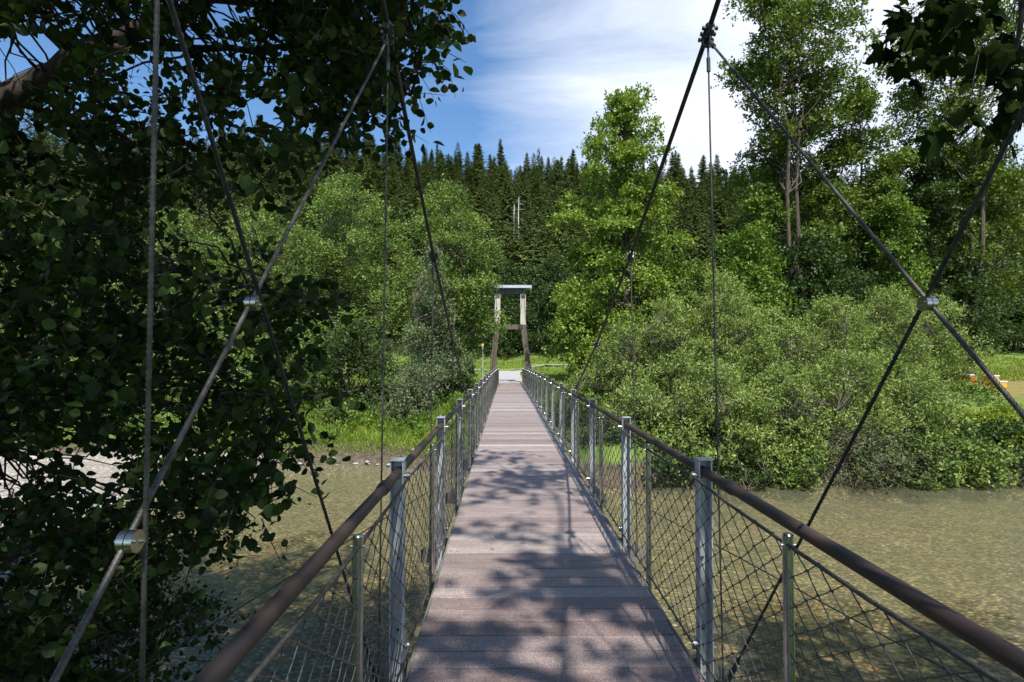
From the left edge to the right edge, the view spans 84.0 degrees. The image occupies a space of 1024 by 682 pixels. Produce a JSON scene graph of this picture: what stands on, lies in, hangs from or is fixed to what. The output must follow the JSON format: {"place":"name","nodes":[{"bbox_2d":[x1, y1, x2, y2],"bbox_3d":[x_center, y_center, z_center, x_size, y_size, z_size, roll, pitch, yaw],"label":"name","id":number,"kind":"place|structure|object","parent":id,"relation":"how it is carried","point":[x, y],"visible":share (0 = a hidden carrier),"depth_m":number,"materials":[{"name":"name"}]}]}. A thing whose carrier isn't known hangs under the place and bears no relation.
{"place":"outdoors","nodes":[
{"label":"outdoors","id":0,"kind":"place"},
{"bbox_2d":[499,371,521,382],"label":"path","id":1,"kind":"structure","parent":0,"point":[509,376],"depth_m":49.43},
{"bbox_2d":[0,177,1023,681],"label":"ground","id":2,"kind":"structure","parent":0,"point":[944,551],"depth_m":12.58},
{"bbox_2d":[0,197,122,394],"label":"alder tree","id":3,"kind":"object","parent":2,"relation":"on","point":[18,335],"visible":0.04,"depth_m":29.98,"materials":[{"name":"green plant"}]},
{"bbox_2d":[11,393,220,443],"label":"bank undergrowth","id":4,"kind":"object","parent":2,"relation":"on","point":[157,417],"visible":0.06,"depth_m":24.01,"materials":[{"name":"green plant"}]},
{"bbox_2d":[64,565,255,681],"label":"privet shrub","id":5,"kind":"object","parent":2,"relation":"on","point":[197,607],"visible":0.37,"depth_m":5.74,"materials":[{"name":"green plant"}]},
{"bbox_2d":[87,205,246,399],"bbox_3d":[-17.971,-1.999,30.208,7.855,10.635,7.665,0,-1,-1],"label":"alder tree","id":6,"kind":"object","parent":2,"relation":"on","point":[187,227],"visible":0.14,"depth_m":29.86,"materials":[{"name":"green plant"}]},
{"bbox_2d":[201,187,230,275],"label":"spruce tree","id":7,"kind":"object","parent":2,"relation":"on","point":[221,215],"visible":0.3,"depth_m":117.79,"materials":[{"name":"green plant"}]},
{"bbox_2d":[0,0,475,681],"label":"hazel tree","id":8,"kind":"object","parent":2,"relation":"on","point":[346,42],"visible":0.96,"depth_m":3.57,"materials":[{"name":"green plant"}]},
{"bbox_2d":[206,197,324,385],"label":"alder tree","id":9,"kind":"object","parent":2,"relation":"on","point":[274,271],"visible":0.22,"depth_m":29.36,"materials":[{"name":"green plant"}]},
{"bbox_2d":[211,322,342,409],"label":"leafy bush","id":10,"kind":"object","parent":2,"relation":"on","point":[301,344],"visible":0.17,"depth_m":26.45,"materials":[{"name":"green plant"}]},
{"bbox_2d":[272,216,306,320],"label":"spruce tree","id":11,"kind":"object","parent":2,"relation":"on","point":[296,260],"visible":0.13,"depth_m":95.47,"materials":[{"name":"green plant"}]},
{"bbox_2d":[130,391,479,457],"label":"bank grass","id":12,"kind":"structure","parent":2,"relation":"on","point":[347,436],"depth_m":23.36,"materials":[{"name":"plant"}]},
{"bbox_2d":[305,192,331,276],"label":"spruce tree","id":13,"kind":"object","parent":2,"relation":"on","point":[317,217],"visible":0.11,"depth_m":116.58,"materials":[{"name":"green plant"}]},
{"bbox_2d":[178,384,479,439],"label":"bank undergrowth","id":14,"kind":"object","parent":2,"relation":"on","point":[419,420],"visible":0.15,"depth_m":24.34,"materials":[{"name":"green plant"}]},
{"bbox_2d":[309,396,368,423],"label":"leafy bush","id":15,"kind":"object","parent":2,"relation":"on","point":[330,409],"visible":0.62,"depth_m":24.56,"materials":[{"name":"green plant"}]},
{"bbox_2d":[289,316,404,413],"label":"leafy bush","id":16,"kind":"object","parent":2,"relation":"on","point":[371,366],"visible":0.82,"depth_m":26.56,"materials":[{"name":"green plant"}]},
{"bbox_2d":[276,167,419,388],"bbox_3d":[-8.880,-3.120,31.073,8.215,12.704,8.356,0,-1,-1],"label":"alder tree","id":17,"kind":"object","parent":2,"relation":"on","point":[342,239],"visible":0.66,"depth_m":30.46,"materials":[{"name":"green plant"}]},
{"bbox_2d":[358,160,374,211],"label":"spruce tree","id":18,"kind":"object","parent":2,"relation":"on","point":[366,172],"visible":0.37,"depth_m":155.60,"materials":[{"name":"green plant"}]},
{"bbox_2d":[351,246,388,332],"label":"spruce tree","id":19,"kind":"object","parent":2,"relation":"on","point":[369,314],"visible":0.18,"depth_m":94.98,"materials":[{"name":"green plant"}]},
{"bbox_2d":[372,172,388,231],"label":"spruce tree","id":20,"kind":"object","parent":2,"relation":"on","point":[378,183],"visible":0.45,"depth_m":140.42,"materials":[{"name":"green plant"}]},
{"bbox_2d":[385,274,408,334],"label":"spruce tree","id":21,"kind":"object","parent":2,"relation":"on","point":[399,327],"visible":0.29,"depth_m":95.59,"materials":[{"name":"green plant"}]},
{"bbox_2d":[388,185,419,282],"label":"spruce tree","id":22,"kind":"object","parent":2,"relation":"on","point":[406,204],"visible":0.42,"depth_m":115.16,"materials":[{"name":"green plant"}]},
{"bbox_2d":[368,358,450,428],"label":"silver willow","id":23,"kind":"object","parent":2,"relation":"on","point":[419,391],"visible":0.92,"depth_m":24.98,"materials":[{"name":"green plant"}]},
{"bbox_2d":[407,214,426,300],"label":"spruce tree","id":24,"kind":"object","parent":2,"relation":"on","point":[417,249],"visible":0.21,"depth_m":107.98,"materials":[{"name":"green plant"}]},
{"bbox_2d":[388,241,482,399],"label":"silver willow","id":25,"kind":"object","parent":2,"relation":"on","point":[421,328],"visible":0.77,"depth_m":27.27,"materials":[{"name":"green plant"}]},
{"bbox_2d":[417,330,474,398],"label":"leafy bush","id":26,"kind":"object","parent":2,"relation":"on","point":[459,378],"visible":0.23,"depth_m":28.67,"materials":[{"name":"green plant"}]},
{"bbox_2d":[381,173,514,386],"bbox_3d":[-3.586,-3.091,32.070,7.275,12.564,7.433,0,-1,-14],"label":"alder tree","id":27,"kind":"object","parent":2,"relation":"on","point":[451,212],"visible":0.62,"depth_m":31.22,"materials":[{"name":"green plant"}]},
{"bbox_2d":[448,239,501,381],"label":"alder tree","id":28,"kind":"object","parent":2,"relation":"on","point":[468,330],"visible":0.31,"depth_m":32.80,"materials":[{"name":"green plant"}]},
{"bbox_2d":[451,290,500,358],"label":"hedge tree","id":29,"kind":"object","parent":2,"relation":"on","point":[473,328],"visible":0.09,"depth_m":89.70,"materials":[{"name":"green plant"}]},
{"bbox_2d":[471,156,487,205],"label":"spruce tree","id":30,"kind":"object","parent":2,"relation":"on","point":[479,169],"visible":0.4,"depth_m":180.57,"materials":[{"name":"green plant"}]},
{"bbox_2d":[478,201,501,261],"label":"spruce tree","id":31,"kind":"object","parent":2,"relation":"on","point":[492,226],"visible":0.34,"depth_m":111.65,"materials":[{"name":"green plant"}]},
{"bbox_2d":[485,234,503,308],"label":"spruce tree","id":32,"kind":"object","parent":2,"relation":"on","point":[495,266],"visible":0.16,"depth_m":101.63,"materials":[{"name":"green plant"}]},
{"bbox_2d":[487,155,501,203],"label":"spruce tree","id":33,"kind":"object","parent":2,"relation":"on","point":[493,166],"visible":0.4,"depth_m":167.54,"materials":[{"name":"green plant"}]},
{"bbox_2d":[484,293,519,360],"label":"hedge tree","id":34,"kind":"object","parent":2,"relation":"on","point":[501,348],"visible":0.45,"depth_m":89.17,"materials":[{"name":"green plant"}]},
{"bbox_2d":[498,168,517,249],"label":"spruce tree","id":35,"kind":"object","parent":2,"relation":"on","point":[508,202],"visible":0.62,"depth_m":138.67,"materials":[{"name":"green plant"}]},
{"bbox_2d":[0,109,1023,325],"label":"conifer forest","id":36,"kind":"object","parent":2,"relation":"on","point":[528,236],"visible":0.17,"depth_m":141.67,"materials":[{"name":"plant"}]},
{"bbox_2d":[490,259,541,346],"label":"hedge tree","id":37,"kind":"object","parent":2,"relation":"on","point":[517,278],"visible":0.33,"depth_m":93.33,"materials":[{"name":"green plant"}]},
{"bbox_2d":[506,230,531,306],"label":"spruce tree","id":38,"kind":"object","parent":2,"relation":"on","point":[520,258],"visible":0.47,"depth_m":105.86,"materials":[{"name":"green plant"}]},
{"bbox_2d":[505,302,546,354],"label":"hedge tree","id":39,"kind":"object","parent":2,"relation":"on","point":[531,334],"visible":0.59,"depth_m":89.35,"materials":[{"name":"green plant"}]},
{"bbox_2d":[517,173,534,245],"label":"spruce tree","id":40,"kind":"object","parent":2,"relation":"on","point":[526,190],"visible":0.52,"depth_m":143.07,"materials":[{"name":"green plant"}]},
{"bbox_2d":[49,0,1023,681],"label":"suspension bridge","id":41,"kind":"structure","parent":2,"relation":"on","point":[531,558],"depth_m":3.10,"materials":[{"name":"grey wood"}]},
{"bbox_2d":[529,231,545,310],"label":"spruce tree","id":42,"kind":"object","parent":2,"relation":"on","point":[538,249],"visible":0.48,"depth_m":98.92,"materials":[{"name":"green plant"}]},
{"bbox_2d":[526,281,571,356],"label":"hedge tree","id":43,"kind":"object","parent":2,"relation":"on","point":[547,317],"visible":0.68,"depth_m":89.81,"materials":[{"name":"green plant"}]},
{"bbox_2d":[540,194,558,256],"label":"spruce tree","id":44,"kind":"object","parent":2,"relation":"on","point":[549,204],"visible":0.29,"depth_m":122.19,"materials":[{"name":"green plant"}]},
{"bbox_2d":[526,250,583,337],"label":"hedge tree","id":45,"kind":"object","parent":2,"relation":"on","point":[556,271],"visible":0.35,"depth_m":93.69,"materials":[{"name":"green plant"}]},
{"bbox_2d":[548,160,561,211],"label":"spruce tree","id":46,"kind":"object","parent":2,"relation":"on","point":[556,181],"visible":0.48,"depth_m":169.98,"materials":[{"name":"green plant"}]},
{"bbox_2d":[552,206,569,276],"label":"spruce tree","id":47,"kind":"object","parent":2,"relation":"on","point":[561,231],"visible":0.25,"depth_m":116.95,"materials":[{"name":"green plant"}]},
{"bbox_2d":[555,169,574,238],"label":"spruce tree","id":48,"kind":"object","parent":2,"relation":"on","point":[566,183],"visible":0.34,"depth_m":135.14,"materials":[{"name":"green plant"}]},
{"bbox_2d":[540,276,601,356],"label":"hedge tree","id":49,"kind":"object","parent":2,"relation":"on","point":[578,340],"visible":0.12,"depth_m":89.24,"materials":[{"name":"green plant"}]},
{"bbox_2d":[539,274,621,379],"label":"lime sapling","id":50,"kind":"object","parent":2,"relation":"on","point":[578,298],"visible":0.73,"depth_m":32.50,"materials":[{"name":"green plant"}]},
{"bbox_2d":[562,359,619,395],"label":"willow shrub","id":51,"kind":"object","parent":2,"relation":"on","point":[589,377],"visible":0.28,"depth_m":24.77,"materials":[{"name":"green plant"}]},
{"bbox_2d":[564,317,667,398],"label":"willow shrub","id":52,"kind":"object","parent":2,"relation":"on","point":[624,337],"visible":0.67,"depth_m":23.07,"materials":[{"name":"green plant"}]},
{"bbox_2d":[219,353,1023,385],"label":"meadow grass","id":53,"kind":"structure","parent":2,"relation":"on","point":[544,369],"depth_m":59.82,"materials":[{"name":"plant"}]},
{"bbox_2d":[545,82,698,362],"bbox_3d":[7.122,-6.575,34.350,8.761,18.406,8.580,1,-2,-45],"label":"lime tree","id":54,"kind":"object","parent":2,"relation":"on","point":[602,252],"visible":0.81,"depth_m":33.47,"materials":[{"name":"green plant"}]},
{"bbox_2d":[595,372,689,488],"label":"willow shrub","id":55,"kind":"object","parent":2,"relation":"on","point":[646,407],"visible":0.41,"depth_m":19.14,"materials":[{"name":"green plant"}]},
{"bbox_2d":[633,437,704,493],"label":"willow shrub","id":56,"kind":"object","parent":2,"relation":"on","point":[666,457],"visible":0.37,"depth_m":18.05,"materials":[{"name":"green plant"}]},
{"bbox_2d":[667,217,683,294],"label":"spruce tree","id":57,"kind":"object","parent":2,"relation":"on","point":[672,225],"visible":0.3,"depth_m":112.25,"materials":[{"name":"green plant"}]},
{"bbox_2d":[669,150,682,195],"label":"spruce tree","id":58,"kind":"object","parent":2,"relation":"on","point":[675,173],"visible":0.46,"depth_m":173.50,"materials":[{"name":"green plant"}]},
{"bbox_2d":[611,288,744,412],"bbox_3d":[6.478,0.443,22.868,4.992,5.191,4.624,0,-1,-1],"label":"willow shrub","id":59,"kind":"object","parent":2,"relation":"on","point":[674,341],"visible":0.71,"depth_m":22.46,"materials":[{"name":"green plant"}]},
{"bbox_2d":[681,178,694,227],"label":"spruce tree","id":60,"kind":"object","parent":2,"relation":"on","point":[688,191],"visible":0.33,"depth_m":151.74,"materials":[{"name":"green plant"}]},
{"bbox_2d":[683,200,703,264],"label":"spruce tree","id":61,"kind":"object","parent":2,"relation":"on","point":[696,221],"visible":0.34,"depth_m":119.06,"materials":[{"name":"green plant"}]},
{"bbox_2d":[650,255,742,372],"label":"understory tree","id":62,"kind":"object","parent":2,"relation":"on","point":[697,283],"visible":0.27,"depth_m":31.76,"materials":[{"name":"green plant"}]},
{"bbox_2d":[683,190,711,253],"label":"spruce tree","id":63,"kind":"object","parent":2,"relation":"on","point":[700,201],"visible":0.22,"depth_m":127.22,"materials":[{"name":"green plant"}]},
{"bbox_2d":[691,154,707,197],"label":"spruce tree","id":64,"kind":"object","parent":2,"relation":"on","point":[701,172],"visible":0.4,"depth_m":185.56,"materials":[{"name":"green plant"}]},
{"bbox_2d":[686,224,726,331],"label":"spruce tree","id":65,"kind":"object","parent":2,"relation":"on","point":[702,250],"visible":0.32,"depth_m":94.99,"materials":[{"name":"green plant"}]},
{"bbox_2d":[650,354,785,496],"bbox_3d":[6.706,2.720,19.677,4.412,4.560,4.559,0,-1,-1],"label":"willow shrub","id":66,"kind":"object","parent":2,"relation":"on","point":[703,407],"visible":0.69,"depth_m":18.90,"materials":[{"name":"green plant"}]},
{"bbox_2d":[711,190,731,264],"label":"spruce tree","id":67,"kind":"object","parent":2,"relation":"on","point":[719,217],"visible":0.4,"depth_m":116.90,"materials":[{"name":"green plant"}]},
{"bbox_2d":[676,268,792,412],"bbox_3d":[8.870,0.006,23.702,4.933,6.122,5.643,0,-1,-1],"label":"willow shrub","id":68,"kind":"object","parent":2,"relation":"on","point":[720,317],"visible":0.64,"depth_m":22.81,"materials":[{"name":"green plant"}]},
{"bbox_2d":[709,437,793,497],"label":"willow shrub","id":69,"kind":"object","parent":2,"relation":"on","point":[768,476],"visible":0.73,"depth_m":18.13,"materials":[{"name":"green plant"}]},
{"bbox_2d":[703,219,807,361],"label":"bright maple","id":70,"kind":"object","parent":2,"relation":"on","point":[751,271],"visible":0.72,"depth_m":27.77,"materials":[{"name":"green plant"}]},
{"bbox_2d":[536,373,1009,416],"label":"bank undergrowth","id":71,"kind":"object","parent":2,"relation":"on","point":[970,389],"visible":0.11,"depth_m":23.59,"materials":[{"name":"green plant"}]},
{"bbox_2d":[548,393,1004,491],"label":"bank undergrowth","id":72,"kind":"object","parent":2,"relation":"on","point":[779,429],"visible":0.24,"depth_m":19.16,"materials":[{"name":"green plant"}]},
{"bbox_2d":[706,139,873,360],"bbox_3d":[16.788,-5.095,34.810,9.486,15.549,8.622,1,-2,-40],"label":"tall maple","id":73,"kind":"object","parent":2,"relation":"on","point":[767,204],"visible":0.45,"depth_m":33.94,"materials":[{"name":"green plant"}]},
{"bbox_2d":[728,361,857,480],"bbox_3d":[9.397,3.005,19.535,4.262,4.664,4.212,0,-2,18],"label":"willow shrub","id":74,"kind":"object","parent":2,"relation":"on","point":[785,389],"visible":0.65,"depth_m":18.85,"materials":[{"name":"green plant"}]},
{"bbox_2d":[734,315,860,402],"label":"willow shrub","id":75,"kind":"object","parent":2,"relation":"on","point":[779,340],"visible":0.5,"depth_m":22.58,"materials":[{"name":"green plant"}]},
{"bbox_2d":[710,0,885,375],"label":"tall maple","id":76,"kind":"object","parent":2,"relation":"on","point":[765,68],"visible":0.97,"depth_m":31.60,"materials":[{"name":"green plant"}]},
{"bbox_2d":[765,435,839,496],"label":"willow shrub","id":77,"kind":"object","parent":2,"relation":"on","point":[803,478],"visible":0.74,"depth_m":18.03,"materials":[{"name":"green plant"}]},
{"bbox_2d":[733,221,896,363],"bbox_3d":[16.937,-2.076,32.268,8.979,9.321,8.465,1,-2,-22],"label":"understory tree","id":78,"kind":"object","parent":2,"relation":"on","point":[832,271],"visible":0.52,"depth_m":30.93,"materials":[{"name":"green plant"}]},
{"bbox_2d":[773,290,906,405],"bbox_3d":[13.509,0.372,24.193,5.287,5.228,4.838,0,-1,-1],"label":"willow shrub","id":79,"kind":"object","parent":2,"relation":"on","point":[831,305],"visible":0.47,"depth_m":23.60,"materials":[{"name":"green plant"}]},
{"bbox_2d":[791,344,910,490],"bbox_3d":[11.771,2.635,20.026,3.971,5.080,3.892,-1,-2,42],"label":"willow shrub","id":80,"kind":"object","parent":2,"relation":"on","point":[839,388],"visible":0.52,"depth_m":19.61,"materials":[{"name":"green plant"}]},
{"bbox_2d":[798,71,924,358],"bbox_3d":[20.520,-6.772,34.541,7.224,18.883,7.965,0,-2,19],"label":"tall maple","id":81,"kind":"object","parent":2,"relation":"on","point":[860,98],"visible":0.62,"depth_m":33.30,"materials":[{"name":"green plant"}]},
{"bbox_2d":[785,409,967,506],"bbox_3d":[11.596,3.729,18.706,5.431,3.063,4.976,0,-1,-1],"label":"willow shrub","id":82,"kind":"object","parent":2,"relation":"on","point":[853,450],"visible":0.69,"depth_m":17.95,"materials":[{"name":"green plant"}]},
{"bbox_2d":[839,436,919,491],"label":"willow shrub","id":83,"kind":"object","parent":2,"relation":"on","point":[871,473],"visible":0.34,"depth_m":18.20,"materials":[{"name":"green plant"}]},
{"bbox_2d":[826,281,945,398],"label":"willow shrub","id":84,"kind":"object","parent":2,"relation":"on","point":[893,339],"visible":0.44,"depth_m":24.64,"materials":[{"name":"green plant"}]},
{"bbox_2d":[749,352,1023,381],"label":"dry meadow grass","id":85,"kind":"structure","parent":2,"relation":"on","point":[1009,375],"depth_m":49.14,"materials":[{"name":"plant"}]},
{"bbox_2d":[866,191,937,371],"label":"bright maple","id":86,"kind":"object","parent":2,"relation":"on","point":[892,246],"visible":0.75,"depth_m":31.12,"materials":[{"name":"green plant"}]},
{"bbox_2d":[823,147,989,363],"bbox_3d":[24.446,-4.699,35.295,8.984,14.759,7.223,1,-2,-20],"label":"tall maple","id":87,"kind":"object","parent":2,"relation":"on","point":[943,210],"visible":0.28,"depth_m":33.49,"materials":[{"name":"green plant"}]},
{"bbox_2d":[876,435,942,496],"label":"willow shrub","id":88,"kind":"object","parent":2,"relation":"on","point":[927,461],"visible":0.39,"depth_m":18.11,"materials":[{"name":"green plant"}]},
{"bbox_2d":[856,362,985,495],"bbox_3d":[14.039,2.854,19.820,3.599,4.235,4.061,1,-2,-40],"label":"willow shrub","id":89,"kind":"object","parent":2,"relation":"on","point":[928,407],"visible":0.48,"depth_m":19.31,"materials":[{"name":"green plant"}]},
{"bbox_2d":[864,0,1023,373],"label":"tall maple","id":90,"kind":"object","parent":2,"relation":"on","point":[913,103],"visible":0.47,"depth_m":33.21,"materials":[{"name":"green plant"}]},
{"bbox_2d":[865,0,1023,165],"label":"maple","id":91,"kind":"object","parent":2,"relation":"on","point":[941,31],"visible":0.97,"depth_m":3.03,"materials":[{"name":"green plant"}]},
{"bbox_2d":[884,292,1006,394],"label":"willow shrub","id":92,"kind":"object","parent":2,"relation":"on","point":[954,353],"visible":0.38,"depth_m":25.45,"materials":[{"name":"green plant"}]},
{"bbox_2d":[883,141,1023,373],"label":"tall maple","id":93,"kind":"object","parent":2,"relation":"on","point":[1000,221],"visible":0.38,"depth_m":34.34,"materials":[{"name":"green plant"}]},
{"bbox_2d":[901,425,1008,504],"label":"willow shrub","id":94,"kind":"object","parent":2,"relation":"on","point":[999,468],"visible":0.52,"depth_m":17.95,"materials":[{"name":"green plant"}]},
{"bbox_2d":[893,290,1018,355],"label":"hedge tree","id":95,"kind":"object","parent":2,"relation":"on","point":[990,336],"visible":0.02,"depth_m":59.51,"materials":[{"name":"green plant"}]},
{"bbox_2d":[890,400,1023,443],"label":"bank undergrowth","id":96,"kind":"object","parent":2,"relation":"on","point":[1003,406],"visible":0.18,"depth_m":20.73,"materials":[{"name":"green plant"}]},
{"bbox_2d":[904,245,1023,363],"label":"understory tree","id":97,"kind":"object","parent":2,"relation":"on","point":[987,320],"visible":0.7,"depth_m":32.38,"materials":[{"name":"green plant"}]},
{"bbox_2d":[934,430,1022,497],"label":"willow shrub","id":98,"kind":"object","parent":2,"relation":"on","point":[976,447],"visible":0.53,"depth_m":18.18,"materials":[{"name":"green plant"}]},
{"bbox_2d":[946,414,1023,478],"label":"bank undergrowth","id":99,"kind":"object","parent":2,"relation":"on","point":[1015,429],"visible":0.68,"depth_m":18.82,"materials":[{"name":"green plant"}]},
{"bbox_2d":[963,407,1023,474],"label":"yellow green bush","id":100,"kind":"object","parent":2,"relation":"on","point":[996,414],"visible":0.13,"depth_m":19.20,"materials":[{"name":"green plant"}]},
{"bbox_2d":[982,254,1023,352],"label":"hedge tree","id":101,"kind":"object","parent":2,"relation":"on","point":[1017,323],"visible":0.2,"depth_m":61.66,"materials":[{"name":"green plant"}]},
{"bbox_2d":[996,441,1023,486],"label":"leafy bush","id":102,"kind":"object","parent":2,"relation":"on","point":[1022,455],"visible":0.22,"depth_m":18.40,"materials":[{"name":"green plant"}]},
{"bbox_2d":[0,0,1023,186],"label":"sky","id":103,"kind":"structure","parent":0,"point":[542,69],"materials":[{"name":"blue"}]},
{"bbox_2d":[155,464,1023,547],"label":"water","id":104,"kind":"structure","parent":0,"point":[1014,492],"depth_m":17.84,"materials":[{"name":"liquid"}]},
{"bbox_2d":[540,380,894,423],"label":"bank grass","id":105,"kind":"structure","parent":0,"point":[603,398],"depth_m":23.53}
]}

